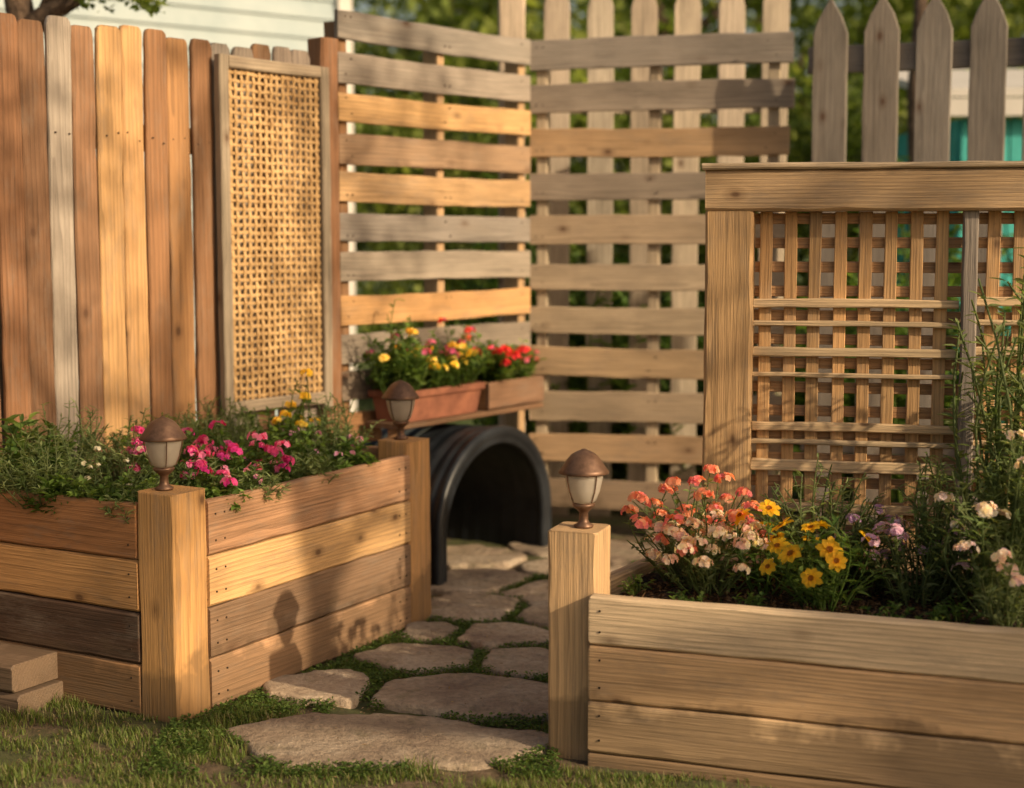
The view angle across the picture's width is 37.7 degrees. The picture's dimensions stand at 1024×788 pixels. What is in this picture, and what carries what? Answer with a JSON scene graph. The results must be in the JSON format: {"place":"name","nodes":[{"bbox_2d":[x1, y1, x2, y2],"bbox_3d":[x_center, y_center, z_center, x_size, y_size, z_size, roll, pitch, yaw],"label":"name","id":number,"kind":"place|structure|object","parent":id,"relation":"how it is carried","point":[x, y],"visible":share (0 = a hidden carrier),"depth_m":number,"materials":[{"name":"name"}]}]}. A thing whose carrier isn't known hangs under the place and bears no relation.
{"place":"outdoors","nodes":[
{"label":"outdoors","id":0,"kind":"place"},
{"bbox_2d":[0,691,770,787],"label":"grass","id":1,"kind":"structure","parent":0,"point":[7,773],"depth_m":3.82,"materials":[{"name":"green plant"}]},
{"bbox_2d":[223,540,676,771],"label":"flagstone path","id":2,"kind":"structure","parent":0,"point":[303,739],"depth_m":4.46,"materials":[{"name":"grey stone"}]},
{"bbox_2d":[0,248,953,787],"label":"ground","id":3,"kind":"structure","parent":0,"point":[620,530],"depth_m":3.95,"materials":[{"name":"green plant"}]},
{"bbox_2d":[0,642,65,716],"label":"timber step","id":4,"kind":"object","parent":3,"relation":"on","point":[28,675],"visible":0.6,"depth_m":4.32,"materials":[{"name":"brown wood"}]},
{"bbox_2d":[0,0,169,454],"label":"garden tree","id":5,"kind":"object","parent":3,"relation":"on","point":[21,9],"visible":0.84,"depth_m":6.21,"materials":[{"name":"green plant"}]},
{"bbox_2d":[0,12,316,460],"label":"board fence","id":6,"kind":"object","parent":3,"relation":"on","point":[105,284],"visible":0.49,"depth_m":5.08,"materials":[{"name":"brown wood"}]},
{"bbox_2d":[214,53,332,420],"bbox_3d":[-0.877,-0.576,5.579,0.037,1.306,0.554,5,7,37],"label":"woven lattice panel","id":7,"kind":"object","parent":6,"relation":"attached to","point":[224,64],"visible":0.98,"depth_m":5.56,"materials":[{"name":"beige wicker"}]},
{"bbox_2d":[0,0,335,420],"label":"front wall","id":8,"kind":"structure","parent":3,"relation":"on","point":[289,24],"depth_m":10.40,"materials":[{"name":"paint"}]},
{"bbox_2d":[0,436,431,723],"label":"raised planter","id":9,"kind":"object","parent":3,"relation":"on","point":[177,601],"visible":0.74,"depth_m":4.41,"materials":[{"name":"brown wood"}]},
{"bbox_2d":[0,449,52,492],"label":"feathery plant","id":10,"kind":"object","parent":9,"relation":"on","point":[12,473],"visible":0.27,"depth_m":4.48,"materials":[{"name":"green plant"}]},
{"bbox_2d":[0,412,69,489],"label":"broadleaf plant","id":11,"kind":"object","parent":9,"relation":"on","point":[13,427],"visible":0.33,"depth_m":4.62,"materials":[{"name":"green plant"}]},
{"bbox_2d":[1,414,93,483],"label":"herb plant","id":12,"kind":"object","parent":9,"relation":"on","point":[28,422],"visible":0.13,"depth_m":4.63,"materials":[{"name":"green plant"}]},
{"bbox_2d":[0,424,105,513],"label":"feathery plant","id":13,"kind":"object","parent":9,"relation":"on","point":[67,470],"visible":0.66,"depth_m":4.44,"materials":[{"name":"green plant"}]},
{"bbox_2d":[23,471,103,513],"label":"herb plant","id":14,"kind":"object","parent":9,"relation":"on","point":[53,490],"visible":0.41,"depth_m":4.37,"materials":[{"name":"green plant"}]},
{"bbox_2d":[22,398,127,488],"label":"feathery plant","id":15,"kind":"object","parent":9,"relation":"on","point":[69,441],"visible":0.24,"depth_m":4.76,"materials":[{"name":"green plant"}]},
{"bbox_2d":[44,462,157,502],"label":"bushy plant","id":16,"kind":"object","parent":9,"relation":"on","point":[101,489],"visible":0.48,"depth_m":4.33,"materials":[{"name":"green plant"}]},
{"bbox_2d":[71,446,159,497],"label":"white flower plant","id":17,"kind":"object","parent":9,"relation":"on","point":[132,477],"visible":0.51,"depth_m":4.45,"materials":[{"name":"green plant"}]},
{"bbox_2d":[100,479,150,523],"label":"feathery plant","id":18,"kind":"object","parent":9,"relation":"on","point":[115,500],"visible":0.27,"depth_m":4.26,"materials":[{"name":"green plant"}]},
{"bbox_2d":[63,407,188,497],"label":"feathery plant","id":19,"kind":"object","parent":9,"relation":"on","point":[114,468],"visible":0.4,"depth_m":4.67,"materials":[{"name":"green plant"}]},
{"bbox_2d":[107,415,210,480],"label":"bushy plant","id":20,"kind":"object","parent":9,"relation":"on","point":[125,437],"visible":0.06,"depth_m":5.05,"materials":[{"name":"green plant"}]},
{"bbox_2d":[139,416,186,490],"bbox_3d":[-0.980,0.166,4.215,0.134,0.208,0.134,0,6,0],"label":"post lamp","id":21,"kind":"object","parent":9,"relation":"on","point":[162,437],"visible":1,"depth_m":4.18,"materials":[{"name":"brown metal"}]},
{"bbox_2d":[121,425,207,486],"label":"pink flower plant","id":22,"kind":"object","parent":9,"relation":"on","point":[189,453],"visible":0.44,"depth_m":4.65,"materials":[{"name":"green plant"}]},
{"bbox_2d":[129,411,248,484],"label":"feathery plant","id":23,"kind":"object","parent":9,"relation":"on","point":[185,424],"visible":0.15,"depth_m":4.88,"materials":[{"name":"green plant"}]},
{"bbox_2d":[151,454,250,495],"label":"feathery plant","id":24,"kind":"object","parent":9,"relation":"on","point":[174,480],"visible":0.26,"depth_m":4.49,"materials":[{"name":"green plant"}]},
{"bbox_2d":[172,459,242,496],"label":"pink flower plant","id":25,"kind":"object","parent":9,"relation":"on","point":[199,464],"visible":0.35,"depth_m":4.42,"materials":[{"name":"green plant"}]},
{"bbox_2d":[181,420,251,483],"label":"pink flower plant","id":26,"kind":"object","parent":9,"relation":"on","point":[215,448],"visible":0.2,"depth_m":4.81,"materials":[{"name":"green plant"}]},
{"bbox_2d":[170,395,265,465],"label":"feathery plant","id":27,"kind":"object","parent":9,"relation":"on","point":[228,418],"visible":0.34,"depth_m":5.14,"materials":[{"name":"green plant"}]},
{"bbox_2d":[187,407,260,463],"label":"feathery plant","id":28,"kind":"object","parent":9,"relation":"on","point":[232,421],"visible":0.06,"depth_m":5.38,"materials":[{"name":"green plant"}]},
{"bbox_2d":[196,482,253,512],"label":"bushy plant","id":29,"kind":"object","parent":9,"relation":"on","point":[212,493],"visible":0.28,"depth_m":4.37,"materials":[{"name":"green plant"}]},
{"bbox_2d":[207,465,268,490],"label":"pink flower plant","id":30,"kind":"object","parent":9,"relation":"on","point":[225,467],"visible":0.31,"depth_m":4.51,"materials":[{"name":"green plant"}]},
{"bbox_2d":[188,431,297,482],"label":"pink flower plant","id":31,"kind":"object","parent":9,"relation":"on","point":[235,449],"visible":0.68,"depth_m":4.67,"materials":[{"name":"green plant"}]},
{"bbox_2d":[202,449,295,484],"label":"herb plant","id":32,"kind":"object","parent":9,"relation":"on","point":[251,457],"visible":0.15,"depth_m":4.72,"materials":[{"name":"green plant"}]},
{"bbox_2d":[216,461,293,501],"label":"feathery plant","id":33,"kind":"object","parent":9,"relation":"on","point":[274,478],"visible":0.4,"depth_m":4.52,"materials":[{"name":"green plant"}]},
{"bbox_2d":[233,399,336,460],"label":"herb plant","id":34,"kind":"object","parent":9,"relation":"on","point":[271,419],"visible":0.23,"depth_m":5.35,"materials":[{"name":"green plant"}]},
{"bbox_2d":[239,419,331,478],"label":"bushy plant","id":35,"kind":"object","parent":9,"relation":"on","point":[272,439],"visible":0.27,"depth_m":4.97,"materials":[{"name":"green plant"}]},
{"bbox_2d":[254,368,337,459],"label":"yellow flower plant","id":36,"kind":"object","parent":9,"relation":"on","point":[305,396],"visible":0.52,"depth_m":5.29,"materials":[{"name":"green plant"}]},
{"bbox_2d":[264,448,341,483],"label":"feathery plant","id":37,"kind":"object","parent":9,"relation":"on","point":[312,467],"visible":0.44,"depth_m":4.76,"materials":[{"name":"green plant"}]},
{"bbox_2d":[284,421,363,475],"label":"pink flower plant","id":38,"kind":"object","parent":9,"relation":"on","point":[336,453],"visible":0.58,"depth_m":4.99,"materials":[{"name":"green plant"}]},
{"bbox_2d":[293,392,380,471],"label":"feathery plant","id":39,"kind":"object","parent":9,"relation":"on","point":[339,432],"visible":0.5,"depth_m":5.13,"materials":[{"name":"green plant"}]},
{"bbox_2d":[316,436,379,470],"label":"herb plant","id":40,"kind":"object","parent":9,"relation":"on","point":[358,458],"visible":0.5,"depth_m":4.98,"materials":[{"name":"green plant"}]},
{"bbox_2d":[382,380,419,439],"bbox_3d":[-0.390,0.054,5.253,0.133,0.208,0.133,0,6,0],"label":"post lamp","id":41,"kind":"object","parent":9,"relation":"on","point":[400,397],"visible":1,"depth_m":5.22,"materials":[{"name":"brown metal"}]},
{"bbox_2d":[334,0,355,411],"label":"corner trim","id":42,"kind":"structure","parent":3,"relation":"on","point":[345,5],"depth_m":11.05,"materials":[{"name":"beige wood"}]},
{"bbox_2d":[130,559,639,779],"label":"ground cover plants","id":43,"kind":"object","parent":3,"relation":"on","point":[325,707],"visible":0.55,"depth_m":4.20,"materials":[{"name":"green plant"}]},
{"bbox_2d":[307,9,530,443],"bbox_3d":[-0.370,-0.412,6.350,0.133,2.263,1.301,5,7,38],"label":"pallet fence","id":44,"kind":"object","parent":3,"relation":"on","point":[433,154],"visible":0.75,"depth_m":6.23,"materials":[{"name":"brown wood"}]},
{"bbox_2d":[364,375,543,437],"bbox_3d":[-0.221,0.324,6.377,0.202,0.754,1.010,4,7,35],"label":"flower trough","id":45,"kind":"object","parent":44,"relation":"attached to","point":[447,404],"visible":0.57,"depth_m":6.24,"materials":[{"name":"brown wood"}]},
{"bbox_2d":[350,327,441,393],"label":"marigold plant","id":46,"kind":"object","parent":45,"relation":"on","point":[383,358],"visible":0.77,"depth_m":5.92,"materials":[{"name":"green plant"}]},
{"bbox_2d":[360,299,438,391],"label":"trailing plant","id":47,"kind":"object","parent":45,"relation":"on","point":[394,354],"visible":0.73,"depth_m":5.91,"materials":[{"name":"green plant"}]},
{"bbox_2d":[366,331,456,389],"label":"zinnia plant","id":48,"kind":"object","parent":45,"relation":"on","point":[424,351],"visible":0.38,"depth_m":6.03,"materials":[{"name":"red plant"}]},
{"bbox_2d":[395,337,478,388],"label":"marigold plant","id":49,"kind":"object","parent":45,"relation":"on","point":[455,365],"visible":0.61,"depth_m":6.12,"materials":[{"name":"yellow plant"}]},
{"bbox_2d":[429,317,498,385],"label":"zinnia plant","id":50,"kind":"object","parent":45,"relation":"on","point":[466,336],"visible":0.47,"depth_m":6.28,"materials":[{"name":"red plant"}]},
{"bbox_2d":[447,340,531,381],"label":"geranium plant","id":51,"kind":"object","parent":45,"relation":"on","point":[499,366],"visible":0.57,"depth_m":6.43,"materials":[{"name":"red plant"}]},
{"bbox_2d":[508,339,547,378],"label":"trailing plant","id":52,"kind":"object","parent":45,"relation":"on","point":[532,359],"visible":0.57,"depth_m":6.63,"materials":[{"name":"green plant"}]},
{"bbox_2d":[364,423,551,585],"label":"arched plastic tunnel","id":53,"kind":"structure","parent":3,"relation":"on","point":[489,484],"depth_m":6.56,"materials":[{"name":"black plastic"}]},
{"bbox_2d":[352,0,575,294],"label":"leafy tree","id":54,"kind":"object","parent":3,"relation":"on","point":[383,5],"visible":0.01,"depth_m":17.42,"materials":[{"name":"green plant"}]},
{"bbox_2d":[352,0,712,287],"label":"leafy tree","id":55,"kind":"object","parent":3,"relation":"on","point":[391,11],"visible":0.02,"depth_m":23.45,"materials":[{"name":"green plant"}]},
{"bbox_2d":[446,172,622,435],"bbox_3d":[0.091,-0.329,7.805,1.018,1.770,1.359,0,6,0],"label":"garden shrub","id":56,"kind":"object","parent":3,"relation":"on","point":[471,285],"visible":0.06,"depth_m":7.63,"materials":[{"name":"green plant"}]},
{"bbox_2d":[526,244,670,480],"bbox_3d":[0.461,-0.116,7.603,0.995,1.387,0.936,0,6,0],"label":"garden shrub","id":57,"kind":"object","parent":3,"relation":"on","point":[619,471],"visible":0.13,"depth_m":7.34,"materials":[{"name":"green plant"}]},
{"bbox_2d":[498,0,789,516],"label":"picket fence","id":58,"kind":"object","parent":3,"relation":"on","point":[644,17],"visible":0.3,"depth_m":7.18,"materials":[{"name":"brown wood"}]},
{"bbox_2d":[529,31,794,536],"bbox_3d":[0.661,-0.452,6.733,1.170,2.265,0.117,1,6,13],"label":"pallet fence","id":59,"kind":"object","parent":3,"relation":"on","point":[654,229],"visible":0.66,"depth_m":6.69,"materials":[{"name":"brown wood"}]},
{"bbox_2d":[619,291,755,482],"bbox_3d":[0.954,-0.013,7.662,0.906,1.168,0.960,0,6,0],"label":"garden shrub","id":60,"kind":"object","parent":3,"relation":"on","point":[664,467],"visible":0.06,"depth_m":7.54,"materials":[{"name":"green plant"}]},
{"bbox_2d":[353,30,1023,402],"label":"hedge","id":61,"kind":"object","parent":3,"relation":"on","point":[799,118],"visible":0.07,"depth_m":11.84,"materials":[{"name":"green plant"}]},
{"bbox_2d":[353,0,1023,349],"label":"leafy tree","id":62,"kind":"object","parent":3,"relation":"on","point":[480,13],"visible":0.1,"depth_m":15.24,"materials":[{"name":"green plant"}]},
{"bbox_2d":[477,0,1019,260],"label":"leafy tree","id":63,"kind":"object","parent":3,"relation":"on","point":[750,20],"visible":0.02,"depth_m":21.51,"materials":[{"name":"green plant"}]},
{"bbox_2d":[548,521,1023,787],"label":"raised planter","id":64,"kind":"object","parent":3,"relation":"on","point":[779,697],"visible":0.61,"depth_m":3.71,"materials":[{"name":"brown wood"}]},
{"bbox_2d":[559,449,608,528],"bbox_3d":[0.188,0.246,3.926,0.134,0.208,0.134,0,6,0],"label":"post lamp","id":65,"kind":"object","parent":64,"relation":"on","point":[583,471],"visible":1,"depth_m":3.89,"materials":[{"name":"brown metal"}]},
{"bbox_2d":[617,574,654,596],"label":"seedling","id":66,"kind":"object","parent":64,"relation":"on","point":[637,589],"visible":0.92,"depth_m":3.99,"materials":[{"name":"green plant"}]},
{"bbox_2d":[667,590,706,601],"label":"seedling","id":67,"kind":"object","parent":64,"relation":"on","point":[682,597],"visible":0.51,"depth_m":3.87,"materials":[{"name":"green plant"}]},
{"bbox_2d":[620,464,767,586],"bbox_3d":[0.507,0.365,4.128,0.379,0.335,0.429,5,8,42],"label":"pink verbena plant","id":68,"kind":"object","parent":64,"relation":"on","point":[669,486],"visible":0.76,"depth_m":4.10,"materials":[{"name":"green plant"}]},
{"bbox_2d":[640,509,773,601],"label":"white verbena plant","id":69,"kind":"object","parent":64,"relation":"on","point":[743,545],"visible":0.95,"depth_m":3.98,"materials":[{"name":"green plant"}]},
{"bbox_2d":[732,591,768,606],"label":"seedling","id":70,"kind":"object","parent":64,"relation":"on","point":[758,599],"visible":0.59,"depth_m":3.83,"materials":[{"name":"green plant"}]},
{"bbox_2d":[723,499,808,594],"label":"yellow daisy plant","id":71,"kind":"object","parent":64,"relation":"on","point":[769,508],"visible":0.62,"depth_m":3.99,"materials":[{"name":"green plant"}]},
{"bbox_2d":[750,453,893,590],"bbox_3d":[0.834,0.352,4.068,0.426,0.374,0.391,1,6,13],"label":"feathery plant","id":72,"kind":"object","parent":64,"relation":"on","point":[792,527],"visible":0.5,"depth_m":4.05,"materials":[{"name":"green plant"}]},
{"bbox_2d":[621,568,1023,626],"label":"bark mulch","id":73,"kind":"object","parent":64,"relation":"on","point":[775,603],"visible":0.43,"depth_m":3.91,"materials":[{"name":"wood bark"},{"name":"soil"}]},
{"bbox_2d":[938,247,1023,582],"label":"tall leafy plant","id":74,"kind":"object","parent":73,"relation":"in","point":[991,419],"visible":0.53,"depth_m":3.98,"materials":[{"name":"green plant"}]},
{"bbox_2d":[759,513,899,611],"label":"yellow daisy plant","id":75,"kind":"object","parent":64,"relation":"on","point":[831,551],"visible":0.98,"depth_m":3.84,"materials":[{"name":"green plant"}]},
{"bbox_2d":[832,504,909,594],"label":"lilac flower plant","id":76,"kind":"object","parent":64,"relation":"on","point":[852,518],"visible":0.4,"depth_m":4.03,"materials":[{"name":"green plant"}]},
{"bbox_2d":[860,601,913,617],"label":"seedling","id":77,"kind":"object","parent":64,"relation":"on","point":[893,606],"visible":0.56,"depth_m":3.72,"materials":[{"name":"green plant"}]},
{"bbox_2d":[861,517,977,609],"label":"lilac flower plant","id":78,"kind":"object","parent":64,"relation":"on","point":[902,590],"visible":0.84,"depth_m":3.88,"materials":[{"name":"green plant"}]},
{"bbox_2d":[914,606,946,621],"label":"seedling","id":79,"kind":"object","parent":64,"relation":"on","point":[937,613],"visible":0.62,"depth_m":3.67,"materials":[{"name":"green plant"}]},
{"bbox_2d":[886,452,1004,603],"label":"feathery plant","id":80,"kind":"object","parent":64,"relation":"on","point":[923,516],"visible":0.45,"depth_m":3.93,"materials":[{"name":"green plant"}]},
{"bbox_2d":[937,597,982,624],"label":"seedling","id":81,"kind":"object","parent":64,"relation":"on","point":[953,612],"visible":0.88,"depth_m":3.71,"materials":[{"name":"green plant"}]},
{"bbox_2d":[929,429,1023,616],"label":"white flower plant","id":82,"kind":"object","parent":64,"relation":"on","point":[986,511],"visible":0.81,"depth_m":3.75,"materials":[{"name":"green plant"}]},
{"bbox_2d":[949,375,1023,609],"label":"feathery plant","id":83,"kind":"object","parent":64,"relation":"on","point":[998,468],"visible":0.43,"depth_m":3.81,"materials":[{"name":"green plant"}]},
{"bbox_2d":[953,534,1023,627],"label":"white flower plant","id":84,"kind":"object","parent":64,"relation":"on","point":[1013,578],"visible":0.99,"depth_m":3.63,"materials":[{"name":"green plant"}]},
{"bbox_2d":[753,297,908,519],"bbox_3d":[1.507,0.026,7.337,1.143,1.159,0.934,0,6,0],"label":"garden shrub","id":85,"kind":"object","parent":3,"relation":"on","point":[848,399],"visible":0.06,"depth_m":7.21,"materials":[{"name":"green plant"}]},
{"bbox_2d":[702,161,1023,570],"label":"lattice trellis","id":86,"kind":"object","parent":3,"relation":"on","point":[738,196],"visible":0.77,"depth_m":4.38,"materials":[{"name":"brown wood"}]},
{"bbox_2d":[795,156,1011,516],"bbox_3d":[1.980,-0.288,7.425,1.184,1.766,1.070,-2,6,-21],"label":"garden shrub","id":87,"kind":"object","parent":3,"relation":"on","point":[947,398],"visible":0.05,"depth_m":7.34,"materials":[{"name":"green plant"}]},
{"bbox_2d":[790,0,1021,132],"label":"leafy tree","id":88,"kind":"object","parent":3,"relation":"on","point":[847,25],"visible":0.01,"depth_m":26.88,"materials":[{"name":"green plant"}]},
{"bbox_2d":[800,0,1023,546],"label":"picket fence","id":89,"kind":"object","parent":3,"relation":"on","point":[989,52],"visible":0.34,"depth_m":6.14,"materials":[{"name":"grey wood"}]},
{"bbox_2d":[805,0,1023,211],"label":"leafy tree","id":90,"kind":"object","parent":3,"relation":"on","point":[961,14],"visible":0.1,"depth_m":14.25,"materials":[{"name":"green plant"}]},
{"bbox_2d":[907,0,927,285],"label":"slender tree trunk","id":91,"kind":"object","parent":3,"relation":"on","point":[920,6],"visible":0.11,"depth_m":8.64,"materials":[{"name":"brown plant"}]},
{"bbox_2d":[898,224,1013,501],"bbox_3d":[2.532,-0.287,7.642,1.242,1.720,1.221,-4,7,-32],"label":"garden shrub","id":92,"kind":"object","parent":3,"relation":"on","point":[1003,251],"visible":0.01,"depth_m":7.69,"materials":[{"name":"green plant"}]},
{"bbox_2d":[896,69,1023,422],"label":"teal garden shed","id":93,"kind":"structure","parent":3,"relation":"on","point":[959,108],"depth_m":9.10,"materials":[{"name":"paint"}]},
{"bbox_2d":[352,0,1023,247],"label":"sky","id":94,"kind":"structure","parent":0,"point":[366,7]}
]}

